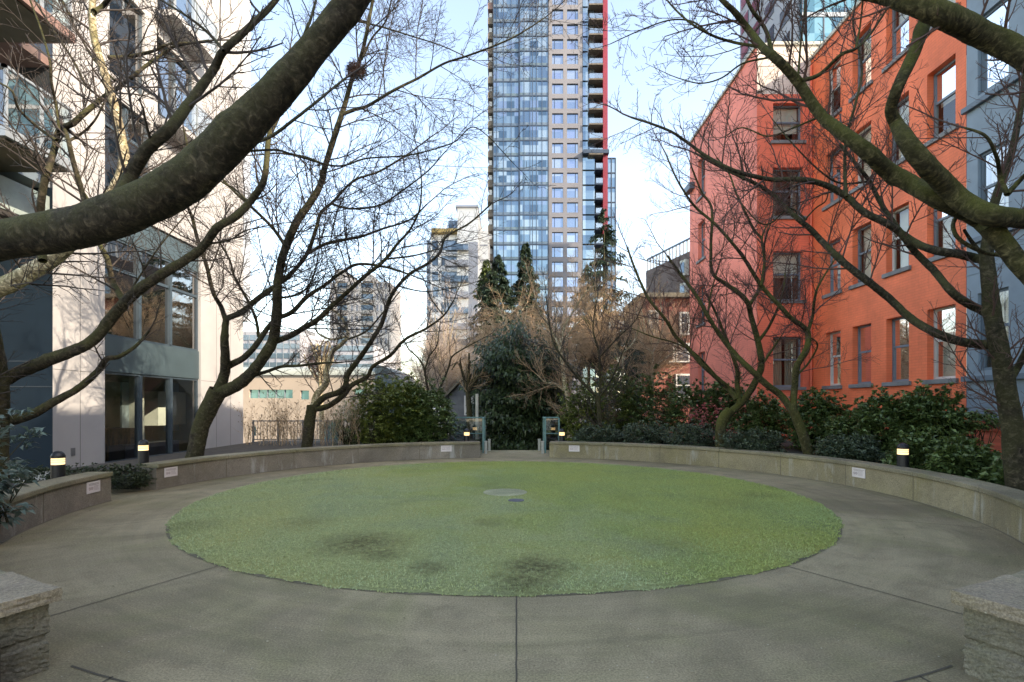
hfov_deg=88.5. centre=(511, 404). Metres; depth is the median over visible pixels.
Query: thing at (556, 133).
window
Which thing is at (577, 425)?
rhododendron
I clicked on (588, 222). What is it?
side window
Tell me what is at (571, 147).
window
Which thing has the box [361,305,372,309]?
window
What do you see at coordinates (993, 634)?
seat wall
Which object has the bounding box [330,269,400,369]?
beige tower
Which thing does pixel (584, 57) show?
side window
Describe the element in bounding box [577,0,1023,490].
cherry tree
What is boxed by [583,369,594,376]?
side window
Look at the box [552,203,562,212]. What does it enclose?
window
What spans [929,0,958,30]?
window
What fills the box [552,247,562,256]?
window
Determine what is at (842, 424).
rhododendron
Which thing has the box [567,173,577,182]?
window
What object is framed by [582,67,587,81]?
side window
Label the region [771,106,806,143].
window
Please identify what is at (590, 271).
fir tree
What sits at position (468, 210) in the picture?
white tower
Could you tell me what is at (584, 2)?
side window
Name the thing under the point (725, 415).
cherry tree
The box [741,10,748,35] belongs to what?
window
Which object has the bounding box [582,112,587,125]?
side window
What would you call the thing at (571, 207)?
window
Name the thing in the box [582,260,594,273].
side window
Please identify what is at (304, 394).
window
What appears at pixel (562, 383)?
cherry tree
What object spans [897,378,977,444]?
rhododendron
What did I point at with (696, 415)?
pink azalea
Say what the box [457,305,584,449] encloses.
ivy thicket
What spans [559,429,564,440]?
bollard lamp
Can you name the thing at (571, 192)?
window
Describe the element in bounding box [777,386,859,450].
rhododendron
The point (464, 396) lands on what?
window
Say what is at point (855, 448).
shrub
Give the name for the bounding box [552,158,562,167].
window
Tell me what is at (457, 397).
grey gabled house
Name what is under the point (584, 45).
side window
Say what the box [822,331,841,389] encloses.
window
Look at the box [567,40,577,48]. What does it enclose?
window
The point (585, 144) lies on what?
side window
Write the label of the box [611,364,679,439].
rhododendron
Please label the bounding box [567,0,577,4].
window
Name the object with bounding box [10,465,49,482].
clipped hedge
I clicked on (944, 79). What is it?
window
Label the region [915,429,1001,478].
rhododendron
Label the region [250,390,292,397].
window
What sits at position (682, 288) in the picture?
bay window
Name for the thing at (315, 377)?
bare tree
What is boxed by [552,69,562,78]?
window
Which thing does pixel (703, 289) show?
window
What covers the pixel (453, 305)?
window
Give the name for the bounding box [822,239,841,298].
window
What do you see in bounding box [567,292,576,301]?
window
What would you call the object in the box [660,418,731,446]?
shrub
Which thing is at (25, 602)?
seat wall
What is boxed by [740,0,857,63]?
blue office tower
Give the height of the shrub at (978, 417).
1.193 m
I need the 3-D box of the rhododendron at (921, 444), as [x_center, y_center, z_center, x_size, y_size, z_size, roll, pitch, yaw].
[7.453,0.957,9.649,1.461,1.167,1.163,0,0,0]
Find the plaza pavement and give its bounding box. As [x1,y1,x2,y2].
[0,450,1023,681]
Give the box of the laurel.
[0,407,47,529]
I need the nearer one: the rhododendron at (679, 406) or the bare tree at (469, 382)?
the rhododendron at (679, 406)
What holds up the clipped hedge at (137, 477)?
on the plaza pavement
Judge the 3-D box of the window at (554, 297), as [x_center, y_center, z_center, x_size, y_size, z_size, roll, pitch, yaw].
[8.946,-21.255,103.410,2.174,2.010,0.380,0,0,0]
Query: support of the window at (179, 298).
in the pale panel building at (152, 390)
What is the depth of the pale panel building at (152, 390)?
12.34 m
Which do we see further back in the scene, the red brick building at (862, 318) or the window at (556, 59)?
the window at (556, 59)
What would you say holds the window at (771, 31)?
in the blue office tower at (776, 14)
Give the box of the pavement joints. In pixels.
[23,467,989,681]
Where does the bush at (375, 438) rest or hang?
on the soil bed at (249, 447)
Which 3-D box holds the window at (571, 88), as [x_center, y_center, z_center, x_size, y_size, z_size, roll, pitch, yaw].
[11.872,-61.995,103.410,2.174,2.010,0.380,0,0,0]
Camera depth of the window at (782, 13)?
64.41 m
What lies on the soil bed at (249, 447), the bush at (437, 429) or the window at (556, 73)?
the bush at (437, 429)
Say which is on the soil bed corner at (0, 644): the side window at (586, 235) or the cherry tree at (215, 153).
the cherry tree at (215, 153)
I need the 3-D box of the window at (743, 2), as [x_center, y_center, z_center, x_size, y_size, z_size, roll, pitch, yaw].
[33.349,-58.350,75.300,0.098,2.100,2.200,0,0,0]
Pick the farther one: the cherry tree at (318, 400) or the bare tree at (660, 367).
the bare tree at (660, 367)
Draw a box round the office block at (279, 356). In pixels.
[243,330,395,369]
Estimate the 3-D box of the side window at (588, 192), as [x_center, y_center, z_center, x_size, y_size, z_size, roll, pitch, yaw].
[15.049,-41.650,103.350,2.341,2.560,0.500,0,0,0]
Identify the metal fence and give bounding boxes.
[252,420,451,441]
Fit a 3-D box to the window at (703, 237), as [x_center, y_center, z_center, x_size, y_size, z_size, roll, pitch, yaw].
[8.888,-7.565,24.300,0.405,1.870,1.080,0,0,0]
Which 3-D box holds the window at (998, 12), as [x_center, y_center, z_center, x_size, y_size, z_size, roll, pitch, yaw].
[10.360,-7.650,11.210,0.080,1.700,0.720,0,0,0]
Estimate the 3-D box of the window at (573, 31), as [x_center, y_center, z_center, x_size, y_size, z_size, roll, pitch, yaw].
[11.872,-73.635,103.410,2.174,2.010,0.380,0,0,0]
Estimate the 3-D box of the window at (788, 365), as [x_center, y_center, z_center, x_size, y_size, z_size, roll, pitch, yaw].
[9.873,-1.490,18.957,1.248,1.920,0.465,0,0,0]
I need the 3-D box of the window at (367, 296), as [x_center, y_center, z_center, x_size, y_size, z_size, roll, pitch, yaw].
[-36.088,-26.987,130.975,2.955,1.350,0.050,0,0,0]
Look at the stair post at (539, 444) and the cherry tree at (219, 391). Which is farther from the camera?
the stair post at (539, 444)
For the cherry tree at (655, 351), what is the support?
on the terrain
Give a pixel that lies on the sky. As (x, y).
(634, 198)
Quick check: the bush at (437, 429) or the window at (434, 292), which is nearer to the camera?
the bush at (437, 429)
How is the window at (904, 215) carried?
in the red brick building at (862, 318)
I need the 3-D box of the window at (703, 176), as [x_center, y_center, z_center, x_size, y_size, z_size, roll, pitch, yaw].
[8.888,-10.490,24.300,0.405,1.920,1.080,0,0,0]
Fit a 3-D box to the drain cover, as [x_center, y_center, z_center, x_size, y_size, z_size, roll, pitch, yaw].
[0.065,1.480,8.100,0.250,0.040,0.250,0,0,0]
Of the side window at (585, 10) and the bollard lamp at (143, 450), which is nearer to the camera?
the bollard lamp at (143, 450)
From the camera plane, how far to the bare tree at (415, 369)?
33.74 m
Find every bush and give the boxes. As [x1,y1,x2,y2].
[342,368,441,443]
[354,411,396,443]
[381,376,463,442]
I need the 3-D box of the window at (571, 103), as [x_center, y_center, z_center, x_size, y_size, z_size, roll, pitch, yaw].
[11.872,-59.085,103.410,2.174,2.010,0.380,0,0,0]
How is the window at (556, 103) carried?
in the glass tower at (542, 101)
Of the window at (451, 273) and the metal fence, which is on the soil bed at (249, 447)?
the metal fence
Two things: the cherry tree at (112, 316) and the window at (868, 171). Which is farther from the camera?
the window at (868, 171)
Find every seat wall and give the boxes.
[0,472,112,681]
[139,441,479,489]
[549,441,1023,681]
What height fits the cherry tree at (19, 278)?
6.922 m
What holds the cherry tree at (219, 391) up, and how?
on the soil bed at (249, 447)
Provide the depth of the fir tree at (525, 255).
37.71 m
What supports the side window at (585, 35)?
in the glass tower at (542, 101)
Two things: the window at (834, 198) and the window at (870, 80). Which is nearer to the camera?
the window at (870, 80)
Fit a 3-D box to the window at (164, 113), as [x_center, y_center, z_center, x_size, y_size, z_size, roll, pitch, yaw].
[-9.115,-8.350,14.125,0.130,2.100,1.550,0,0,0]
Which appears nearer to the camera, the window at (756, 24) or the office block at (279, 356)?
the office block at (279, 356)
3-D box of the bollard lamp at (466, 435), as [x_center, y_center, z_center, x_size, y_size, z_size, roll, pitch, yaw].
[-1.342,0.950,15.600,0.177,0.500,0.177,0,0,0]
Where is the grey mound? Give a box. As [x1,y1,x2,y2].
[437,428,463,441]
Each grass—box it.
[327,403,372,444]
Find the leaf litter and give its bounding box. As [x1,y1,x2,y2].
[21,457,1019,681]
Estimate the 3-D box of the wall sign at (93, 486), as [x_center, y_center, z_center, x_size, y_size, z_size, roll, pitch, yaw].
[-6.228,1.220,7.825,0.014,0.170,0.300,0,0,-8]
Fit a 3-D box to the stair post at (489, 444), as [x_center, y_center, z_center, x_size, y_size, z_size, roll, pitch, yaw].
[-0.740,1.305,17.200,0.096,0.390,0.096,0,0,0]
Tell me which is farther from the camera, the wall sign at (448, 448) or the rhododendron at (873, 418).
the wall sign at (448, 448)
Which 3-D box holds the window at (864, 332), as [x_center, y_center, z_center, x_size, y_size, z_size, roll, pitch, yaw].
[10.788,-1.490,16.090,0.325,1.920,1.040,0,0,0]
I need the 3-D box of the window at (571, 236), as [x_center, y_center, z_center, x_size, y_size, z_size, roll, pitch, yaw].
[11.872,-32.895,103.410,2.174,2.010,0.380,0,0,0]
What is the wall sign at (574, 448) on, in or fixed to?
attached to the seat wall at (993, 634)
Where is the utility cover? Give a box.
[483,489,526,495]
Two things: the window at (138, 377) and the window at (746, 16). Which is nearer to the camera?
the window at (138, 377)
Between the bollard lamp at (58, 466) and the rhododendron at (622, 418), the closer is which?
the bollard lamp at (58, 466)
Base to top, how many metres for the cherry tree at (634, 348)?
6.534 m
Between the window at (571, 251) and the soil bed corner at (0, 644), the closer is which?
the soil bed corner at (0, 644)
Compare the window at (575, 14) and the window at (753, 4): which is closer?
the window at (753, 4)
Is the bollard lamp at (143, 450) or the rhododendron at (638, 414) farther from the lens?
the rhododendron at (638, 414)
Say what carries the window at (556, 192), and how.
in the glass tower at (542, 101)
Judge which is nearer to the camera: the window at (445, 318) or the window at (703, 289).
the window at (703, 289)
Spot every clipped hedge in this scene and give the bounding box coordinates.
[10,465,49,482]
[45,462,124,479]
[107,463,158,489]
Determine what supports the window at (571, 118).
in the glass tower at (542, 101)
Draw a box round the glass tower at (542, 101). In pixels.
[488,0,615,424]
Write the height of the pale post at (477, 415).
1.514 m
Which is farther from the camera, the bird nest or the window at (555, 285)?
the window at (555, 285)
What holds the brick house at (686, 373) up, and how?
on the terrain
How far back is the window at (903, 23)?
14.80 m
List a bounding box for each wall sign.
[87,480,99,493]
[164,466,177,477]
[441,445,451,451]
[569,445,579,451]
[852,467,864,478]
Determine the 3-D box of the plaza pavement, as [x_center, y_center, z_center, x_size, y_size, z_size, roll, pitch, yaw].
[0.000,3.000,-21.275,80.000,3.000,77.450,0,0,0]
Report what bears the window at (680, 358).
in the brick house at (686, 373)
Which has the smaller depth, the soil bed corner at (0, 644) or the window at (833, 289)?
the soil bed corner at (0, 644)
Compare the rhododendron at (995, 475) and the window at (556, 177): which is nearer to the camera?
the rhododendron at (995, 475)
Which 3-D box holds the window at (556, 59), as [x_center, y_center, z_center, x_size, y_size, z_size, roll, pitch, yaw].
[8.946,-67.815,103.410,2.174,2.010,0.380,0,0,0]
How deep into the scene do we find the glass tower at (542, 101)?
103.00 m
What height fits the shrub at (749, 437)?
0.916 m
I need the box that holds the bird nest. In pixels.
[344,57,368,84]
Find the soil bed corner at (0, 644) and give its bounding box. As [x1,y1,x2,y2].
[0,483,29,681]
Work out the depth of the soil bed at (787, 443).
14.47 m
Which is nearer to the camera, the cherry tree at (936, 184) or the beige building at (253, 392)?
the cherry tree at (936, 184)
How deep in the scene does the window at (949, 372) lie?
13.33 m
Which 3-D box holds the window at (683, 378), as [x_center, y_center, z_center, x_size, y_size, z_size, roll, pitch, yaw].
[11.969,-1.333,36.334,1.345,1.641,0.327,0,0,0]
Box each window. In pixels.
[105,102,147,187]
[105,239,197,350]
[105,371,197,462]
[109,0,141,94]
[158,0,191,27]
[158,39,191,131]
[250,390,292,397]
[301,391,308,398]
[324,422,339,438]
[361,294,372,298]
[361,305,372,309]
[432,287,437,296]
[441,241,455,249]
[441,256,456,265]
[441,272,456,280]
[441,287,456,296]
[441,302,456,311]
[441,318,456,325]
[464,396,473,414]
[552,0,562,4]
[552,10,562,18]
[552,25,562,33]
[552,40,562,48]
[552,55,562,63]
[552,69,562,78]
[552,84,562,93]
[552,99,562,108]
[552,114,562,122]
[552,129,562,137]
[552,143,562,152]
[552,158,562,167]
[552,173,562,182]
[552,188,562,197]
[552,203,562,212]
[552,218,562,226]
[552,232,562,241]
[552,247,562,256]
[552,262,562,271]
[552,277,562,286]
[552,292,562,301]
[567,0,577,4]
[567,10,577,18]
[567,25,577,33]
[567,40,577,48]
[567,55,577,63]
[567,69,577,78]
[567,84,577,93]
[567,99,577,108]
[567,114,577,122]
[567,129,577,137]
[567,143,577,152]
[567,158,577,167]
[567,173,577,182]
[567,188,577,197]
[567,203,577,212]
[567,218,577,226]
[567,232,577,241]
[567,247,577,256]
[567,262,577,271]
[567,277,577,286]
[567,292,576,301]
[582,0,587,7]
[582,8,587,22]
[582,23,587,37]
[582,38,587,52]
[582,53,587,66]
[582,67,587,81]
[582,82,587,96]
[582,97,587,111]
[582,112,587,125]
[582,127,587,140]
[582,142,587,155]
[582,156,594,170]
[582,171,594,184]
[582,186,594,199]
[582,201,594,214]
[582,216,594,229]
[582,231,594,243]
[582,245,594,258]
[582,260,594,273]
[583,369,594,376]
[675,343,689,362]
[675,374,689,397]
[679,312,689,334]
[680,259,688,275]
[680,283,688,292]
[696,160,705,202]
[696,223,705,264]
[697,288,704,327]
[697,352,704,392]
[741,0,745,10]
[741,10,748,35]
[741,36,748,59]
[752,0,759,17]
[753,21,759,34]
[765,0,773,23]
[765,24,773,42]
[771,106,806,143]
[771,253,803,303]
[772,169,806,219]
[773,337,806,389]
[780,1,789,29]
[822,149,841,211]
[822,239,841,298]
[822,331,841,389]
[830,59,840,117]
[848,28,872,102]
[848,125,872,194]
[848,224,872,289]
[848,324,872,387]
[882,10,908,72]
[882,204,910,278]
[882,317,910,386]
[892,95,908,165]
[922,305,966,384]
[924,55,966,147]
[928,179,966,261]
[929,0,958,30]
[981,0,1008,93]
[981,141,1008,206]
[981,287,1008,370]
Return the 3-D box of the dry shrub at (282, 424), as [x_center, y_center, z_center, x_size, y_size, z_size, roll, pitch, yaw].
[-6.354,0.329,15.671,4.216,1.749,2.071,0,0,0]
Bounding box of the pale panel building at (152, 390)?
[0,0,250,481]
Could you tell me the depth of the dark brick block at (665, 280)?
42.41 m
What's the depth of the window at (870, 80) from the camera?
16.25 m
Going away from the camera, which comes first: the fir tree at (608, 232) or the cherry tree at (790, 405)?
the cherry tree at (790, 405)
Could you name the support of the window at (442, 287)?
in the white tower at (468, 210)
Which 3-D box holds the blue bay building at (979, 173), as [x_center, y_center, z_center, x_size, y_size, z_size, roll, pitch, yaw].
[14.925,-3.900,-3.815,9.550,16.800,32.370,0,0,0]
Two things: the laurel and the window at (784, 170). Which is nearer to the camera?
the laurel
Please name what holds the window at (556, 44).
in the glass tower at (542, 101)
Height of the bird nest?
0.371 m
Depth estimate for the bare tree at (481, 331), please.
30.62 m
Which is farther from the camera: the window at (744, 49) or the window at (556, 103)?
the window at (556, 103)
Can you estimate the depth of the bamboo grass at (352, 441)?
15.51 m
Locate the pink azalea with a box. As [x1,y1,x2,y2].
[681,394,724,442]
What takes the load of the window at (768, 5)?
in the blue office tower at (776, 14)
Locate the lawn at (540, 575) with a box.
[167,462,841,595]
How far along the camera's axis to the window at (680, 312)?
36.20 m
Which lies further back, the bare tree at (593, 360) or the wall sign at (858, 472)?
the bare tree at (593, 360)
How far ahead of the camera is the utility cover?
8.79 m
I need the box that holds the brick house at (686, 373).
[624,293,689,431]
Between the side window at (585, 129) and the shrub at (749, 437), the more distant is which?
the side window at (585, 129)
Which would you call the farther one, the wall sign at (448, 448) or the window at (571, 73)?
the window at (571, 73)
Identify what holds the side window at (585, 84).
in the glass tower at (542, 101)
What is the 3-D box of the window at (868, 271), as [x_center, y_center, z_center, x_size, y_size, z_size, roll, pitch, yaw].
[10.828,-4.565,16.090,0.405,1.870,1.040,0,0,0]
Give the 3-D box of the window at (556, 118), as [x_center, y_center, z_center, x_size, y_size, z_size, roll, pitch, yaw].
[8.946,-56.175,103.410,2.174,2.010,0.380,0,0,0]
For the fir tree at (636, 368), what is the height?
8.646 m
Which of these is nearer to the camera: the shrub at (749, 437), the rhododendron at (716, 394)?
the shrub at (749, 437)
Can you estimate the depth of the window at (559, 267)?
103.30 m
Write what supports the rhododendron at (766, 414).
on the soil bed at (787, 443)
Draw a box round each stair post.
[488,439,490,450]
[538,439,540,450]
[541,441,543,453]
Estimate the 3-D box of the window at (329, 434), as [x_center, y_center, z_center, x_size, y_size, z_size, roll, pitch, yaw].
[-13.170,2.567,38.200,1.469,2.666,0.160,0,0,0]
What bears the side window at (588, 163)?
in the glass tower at (542, 101)
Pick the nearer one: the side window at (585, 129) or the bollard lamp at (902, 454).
the bollard lamp at (902, 454)
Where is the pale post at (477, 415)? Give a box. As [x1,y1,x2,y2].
[476,394,478,438]
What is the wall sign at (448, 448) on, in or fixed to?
attached to the seat wall at (201, 468)
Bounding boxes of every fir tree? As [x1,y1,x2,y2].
[468,254,519,344]
[472,259,498,301]
[506,242,547,334]
[565,208,657,414]
[569,263,630,399]
[594,322,665,436]
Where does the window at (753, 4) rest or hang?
in the blue office tower at (776, 14)
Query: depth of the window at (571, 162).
103.30 m
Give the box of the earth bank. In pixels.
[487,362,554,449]
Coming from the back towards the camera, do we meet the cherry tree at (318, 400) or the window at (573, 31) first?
the window at (573, 31)
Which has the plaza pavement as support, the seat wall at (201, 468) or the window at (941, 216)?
the seat wall at (201, 468)
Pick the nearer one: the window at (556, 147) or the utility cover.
the utility cover
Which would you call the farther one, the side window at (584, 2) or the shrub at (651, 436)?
the side window at (584, 2)
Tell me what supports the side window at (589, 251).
in the glass tower at (542, 101)
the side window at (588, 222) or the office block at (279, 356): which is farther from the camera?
the side window at (588, 222)
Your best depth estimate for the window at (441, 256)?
93.44 m
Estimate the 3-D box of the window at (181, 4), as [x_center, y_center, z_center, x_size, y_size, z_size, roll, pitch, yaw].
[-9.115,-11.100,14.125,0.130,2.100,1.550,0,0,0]
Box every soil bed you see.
[66,440,473,489]
[556,440,888,462]
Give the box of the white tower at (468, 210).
[427,205,489,425]
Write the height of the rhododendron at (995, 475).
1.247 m
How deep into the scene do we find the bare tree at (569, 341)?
34.61 m
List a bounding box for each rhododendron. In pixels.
[555,381,609,440]
[574,358,644,438]
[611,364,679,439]
[662,375,722,441]
[697,372,752,439]
[726,387,792,447]
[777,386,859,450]
[819,410,879,452]
[850,384,931,459]
[877,425,952,468]
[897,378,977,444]
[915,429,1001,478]
[972,450,1004,485]
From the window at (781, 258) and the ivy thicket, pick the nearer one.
the window at (781, 258)
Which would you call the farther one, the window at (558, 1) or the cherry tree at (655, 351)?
the window at (558, 1)
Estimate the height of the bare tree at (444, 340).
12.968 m
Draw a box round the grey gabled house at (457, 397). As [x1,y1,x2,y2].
[444,374,485,439]
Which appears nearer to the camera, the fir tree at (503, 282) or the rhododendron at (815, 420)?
the rhododendron at (815, 420)
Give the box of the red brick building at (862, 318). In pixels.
[684,0,966,437]
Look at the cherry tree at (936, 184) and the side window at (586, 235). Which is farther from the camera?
the side window at (586, 235)
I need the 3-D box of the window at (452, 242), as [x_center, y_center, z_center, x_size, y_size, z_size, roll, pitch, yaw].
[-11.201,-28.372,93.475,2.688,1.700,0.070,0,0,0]
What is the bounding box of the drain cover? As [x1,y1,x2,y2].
[508,499,523,501]
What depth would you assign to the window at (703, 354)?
24.62 m
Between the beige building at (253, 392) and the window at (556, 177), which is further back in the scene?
the window at (556, 177)
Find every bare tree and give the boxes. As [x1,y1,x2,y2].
[297,325,344,438]
[382,274,480,426]
[396,344,453,409]
[439,340,495,439]
[447,279,594,382]
[522,291,591,371]
[554,268,646,401]
[597,278,689,396]
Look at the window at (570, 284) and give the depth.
103.30 m
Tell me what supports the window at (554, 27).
in the glass tower at (542, 101)
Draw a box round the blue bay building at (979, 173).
[961,0,1023,458]
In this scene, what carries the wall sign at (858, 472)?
attached to the seat wall at (993, 634)
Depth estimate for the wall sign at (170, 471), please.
9.58 m
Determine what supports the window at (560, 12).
in the glass tower at (542, 101)
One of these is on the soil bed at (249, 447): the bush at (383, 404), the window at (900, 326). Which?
the bush at (383, 404)
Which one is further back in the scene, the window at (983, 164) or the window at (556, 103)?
the window at (556, 103)
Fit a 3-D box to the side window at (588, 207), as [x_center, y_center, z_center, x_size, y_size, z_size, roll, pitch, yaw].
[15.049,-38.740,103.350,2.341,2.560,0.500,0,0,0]
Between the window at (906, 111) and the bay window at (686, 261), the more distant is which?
the bay window at (686, 261)
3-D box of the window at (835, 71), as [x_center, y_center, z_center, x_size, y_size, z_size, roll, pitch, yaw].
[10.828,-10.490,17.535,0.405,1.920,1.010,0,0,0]
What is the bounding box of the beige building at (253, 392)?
[243,365,414,442]
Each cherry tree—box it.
[0,0,267,427]
[0,0,555,261]
[0,19,317,488]
[95,0,629,457]
[288,174,524,447]
[393,302,502,434]
[504,245,636,437]
[513,257,675,441]
[565,0,1023,284]
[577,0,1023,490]
[583,113,842,447]
[586,279,679,421]
[590,270,706,422]
[628,115,880,454]
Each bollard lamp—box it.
[50,451,65,478]
[138,439,148,468]
[464,429,469,440]
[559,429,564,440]
[896,443,908,466]
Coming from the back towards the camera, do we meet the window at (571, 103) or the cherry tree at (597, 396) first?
the window at (571, 103)
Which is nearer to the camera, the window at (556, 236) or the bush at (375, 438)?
the bush at (375, 438)
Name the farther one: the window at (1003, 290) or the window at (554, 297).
the window at (554, 297)
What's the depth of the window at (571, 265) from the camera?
103.30 m
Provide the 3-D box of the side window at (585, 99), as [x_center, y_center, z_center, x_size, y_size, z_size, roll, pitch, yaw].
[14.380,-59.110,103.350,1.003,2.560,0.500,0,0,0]
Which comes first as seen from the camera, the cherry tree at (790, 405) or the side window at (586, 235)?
the cherry tree at (790, 405)
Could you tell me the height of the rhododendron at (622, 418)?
3.396 m
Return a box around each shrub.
[227,388,369,445]
[571,422,633,442]
[614,419,676,443]
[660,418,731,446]
[714,426,790,452]
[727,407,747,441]
[809,429,886,462]
[956,409,999,448]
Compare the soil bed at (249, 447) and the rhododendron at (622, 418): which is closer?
the soil bed at (249, 447)
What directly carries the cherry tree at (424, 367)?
on the soil bed at (249, 447)
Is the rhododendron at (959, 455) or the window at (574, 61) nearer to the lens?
the rhododendron at (959, 455)
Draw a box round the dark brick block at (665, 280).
[646,237,689,292]
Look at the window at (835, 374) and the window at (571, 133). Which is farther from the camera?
the window at (571, 133)
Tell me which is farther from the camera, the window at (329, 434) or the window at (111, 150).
the window at (329, 434)
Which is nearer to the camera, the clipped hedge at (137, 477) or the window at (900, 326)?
the clipped hedge at (137, 477)
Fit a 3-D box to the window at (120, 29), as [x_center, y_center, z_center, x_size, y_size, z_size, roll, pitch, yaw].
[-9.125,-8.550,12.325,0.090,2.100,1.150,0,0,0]
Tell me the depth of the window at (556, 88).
103.30 m
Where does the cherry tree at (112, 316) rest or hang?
on the soil bed corner at (0, 644)
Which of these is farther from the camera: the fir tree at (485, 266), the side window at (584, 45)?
the side window at (584, 45)
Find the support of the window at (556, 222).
in the glass tower at (542, 101)
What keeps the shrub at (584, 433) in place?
on the soil bed at (787, 443)
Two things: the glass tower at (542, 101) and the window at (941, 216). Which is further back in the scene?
the glass tower at (542, 101)
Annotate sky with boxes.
[243,0,739,392]
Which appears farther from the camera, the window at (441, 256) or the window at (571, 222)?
the window at (571, 222)
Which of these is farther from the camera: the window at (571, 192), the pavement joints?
the window at (571, 192)
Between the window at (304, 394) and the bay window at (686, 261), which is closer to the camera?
the window at (304, 394)
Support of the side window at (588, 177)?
in the glass tower at (542, 101)

